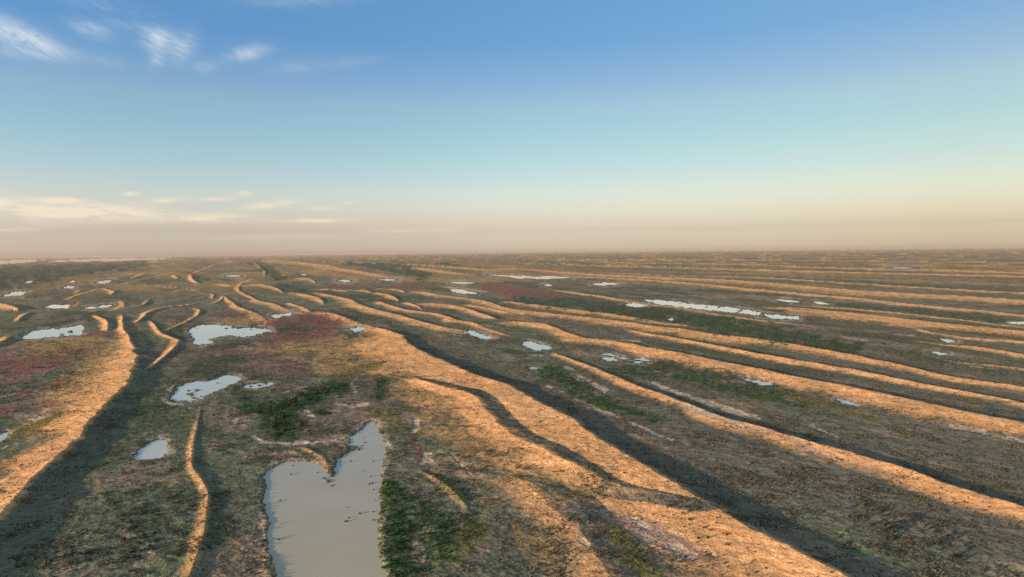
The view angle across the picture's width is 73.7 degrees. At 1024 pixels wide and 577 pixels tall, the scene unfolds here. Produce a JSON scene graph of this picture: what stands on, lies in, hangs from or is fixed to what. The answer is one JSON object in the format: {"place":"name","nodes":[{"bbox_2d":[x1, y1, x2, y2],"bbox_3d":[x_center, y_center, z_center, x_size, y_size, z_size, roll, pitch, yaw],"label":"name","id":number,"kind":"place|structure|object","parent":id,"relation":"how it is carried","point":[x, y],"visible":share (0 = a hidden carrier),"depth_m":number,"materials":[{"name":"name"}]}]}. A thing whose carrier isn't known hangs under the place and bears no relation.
{"place":"outdoors","nodes":[
{"label":"outdoors","id":0,"kind":"place"},
{"bbox_2d":[0,432,8,440],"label":"pond","id":1,"kind":"structure","parent":0,"point":[3,436],"depth_m":458.07,"materials":[{"name":"liquid"}]},
{"bbox_2d":[4,291,25,295],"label":"pond","id":2,"kind":"structure","parent":0,"point":[19,293],"depth_m":2192.57,"materials":[{"name":"grey liquid"}]},
{"bbox_2d":[0,259,42,263],"bbox_3d":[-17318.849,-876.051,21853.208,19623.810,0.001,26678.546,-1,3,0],"label":"pond","id":3,"kind":"structure","parent":0,"point":[13,261],"depth_m":18094.24,"materials":[{"name":"liquid"}]},
{"bbox_2d":[23,325,83,338],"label":"pond","id":4,"kind":"structure","parent":0,"point":[53,332],"depth_m":1078.13,"materials":[{"name":"liquid"}]},
{"bbox_2d":[46,305,69,308],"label":"pond","id":5,"kind":"structure","parent":0,"point":[59,306],"depth_m":1642.75,"materials":[{"name":"grey liquid"}]},
{"bbox_2d":[96,280,110,283],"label":"pond","id":6,"kind":"structure","parent":0,"point":[104,282],"depth_m":3113.59,"materials":[{"name":"grey liquid"}]},
{"bbox_2d":[49,257,171,261],"bbox_3d":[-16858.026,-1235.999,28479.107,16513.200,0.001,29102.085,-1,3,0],"label":"pond","id":7,"kind":"structure","parent":0,"point":[104,259],"depth_m":21642.43,"materials":[{"name":"liquid"}]},
{"bbox_2d":[134,440,169,459],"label":"pond","id":8,"kind":"structure","parent":0,"point":[155,449],"depth_m":421.21,"materials":[{"name":"liquid"}]},
{"bbox_2d":[171,375,240,401],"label":"pond","id":9,"kind":"structure","parent":0,"point":[207,388],"depth_m":620.38,"materials":[{"name":"liquid"}]},
{"bbox_2d":[189,324,271,344],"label":"pond","id":10,"kind":"structure","parent":0,"point":[202,334],"depth_m":1060.46,"materials":[{"name":"liquid"}]},
{"bbox_2d":[244,382,273,388],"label":"pond","id":11,"kind":"structure","parent":0,"point":[255,386],"depth_m":627.46,"materials":[{"name":"liquid"}]},
{"bbox_2d":[271,312,291,317],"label":"pond","id":12,"kind":"structure","parent":0,"point":[281,315],"depth_m":1342.13,"materials":[{"name":"liquid"}]},
{"bbox_2d":[262,422,387,576],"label":"pond","id":13,"kind":"structure","parent":0,"point":[310,528],"depth_m":315.57,"materials":[{"name":"liquid"}]},
{"bbox_2d":[350,327,364,332],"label":"pond","id":14,"kind":"structure","parent":0,"point":[355,330],"depth_m":1081.63,"materials":[{"name":"liquid"}]},
{"bbox_2d":[450,282,472,283],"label":"pond","id":15,"kind":"structure","parent":0,"point":[462,282],"depth_m":2724.41,"materials":[{"name":"grey liquid"}]},
{"bbox_2d":[451,289,476,293],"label":"pond","id":16,"kind":"structure","parent":0,"point":[462,291],"depth_m":2101.40,"materials":[{"name":"grey liquid"}]},
{"bbox_2d":[464,330,492,338],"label":"pond","id":17,"kind":"structure","parent":0,"point":[478,335],"depth_m":987.48,"materials":[{"name":"liquid"}]},
{"bbox_2d":[0,248,1023,576],"bbox_3d":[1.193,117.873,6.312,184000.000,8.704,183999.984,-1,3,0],"label":"ground","id":18,"kind":"structure","parent":0,"point":[862,286],"depth_m":528.70,"materials":[{"name":"brown soil"}]},
{"bbox_2d":[0,305,1023,576],"bbox_3d":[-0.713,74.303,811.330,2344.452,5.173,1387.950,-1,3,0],"label":"undergrowth","id":19,"kind":"object","parent":18,"relation":"on","point":[614,407],"visible":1,"depth_m":435.32,"materials":[{"name":"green plant"}]},
{"bbox_2d":[0,0,1023,257],"label":"sky","id":20,"kind":"structure","parent":0,"point":[129,128],"materials":[{"name":"blue"}]},
{"bbox_2d":[494,275,569,278],"bbox_3d":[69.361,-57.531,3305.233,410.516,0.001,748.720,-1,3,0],"label":"pond","id":21,"kind":"structure","parent":0,"point":[542,277],"depth_m":3194.34,"materials":[{"name":"grey liquid"}]},
{"bbox_2d":[522,341,551,350],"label":"pond","id":22,"kind":"structure","parent":0,"point":[533,346],"depth_m":866.58,"materials":[{"name":"liquid"}]},
{"bbox_2d":[593,282,618,285],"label":"pond","id":23,"kind":"structure","parent":0,"point":[604,283],"depth_m":2515.67,"materials":[{"name":"grey liquid"}]},
{"bbox_2d":[602,357,616,360],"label":"pond","id":24,"kind":"structure","parent":0,"point":[608,359],"depth_m":757.22,"materials":[{"name":"liquid"}]},
{"bbox_2d":[624,303,647,306],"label":"pond","id":25,"kind":"structure","parent":0,"point":[636,305],"depth_m":1499.62,"materials":[{"name":"grey liquid"}]},
{"bbox_2d":[645,300,798,318],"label":"pond","id":26,"kind":"structure","parent":0,"point":[702,306],"depth_m":1401.43,"materials":[{"name":"grey liquid"}]},
{"bbox_2d":[742,378,775,384],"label":"pond","id":27,"kind":"structure","parent":0,"point":[760,382],"depth_m":617.43,"materials":[{"name":"liquid"}]},
{"bbox_2d":[775,299,798,301],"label":"pond","id":28,"kind":"structure","parent":0,"point":[786,300],"depth_m":1598.97,"materials":[{"name":"grey liquid"}]},
{"bbox_2d":[835,399,859,405],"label":"pond","id":29,"kind":"structure","parent":0,"point":[845,402],"depth_m":533.63,"materials":[{"name":"liquid"}]},
{"bbox_2d":[941,339,954,342],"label":"pond","id":30,"kind":"structure","parent":0,"point":[947,340],"depth_m":883.43,"materials":[{"name":"grey liquid"}]},
{"bbox_2d":[1007,322,1023,323],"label":"pond","id":31,"kind":"structure","parent":0,"point":[1016,322],"depth_m":1084.80,"materials":[{"name":"grey liquid"}]}
]}

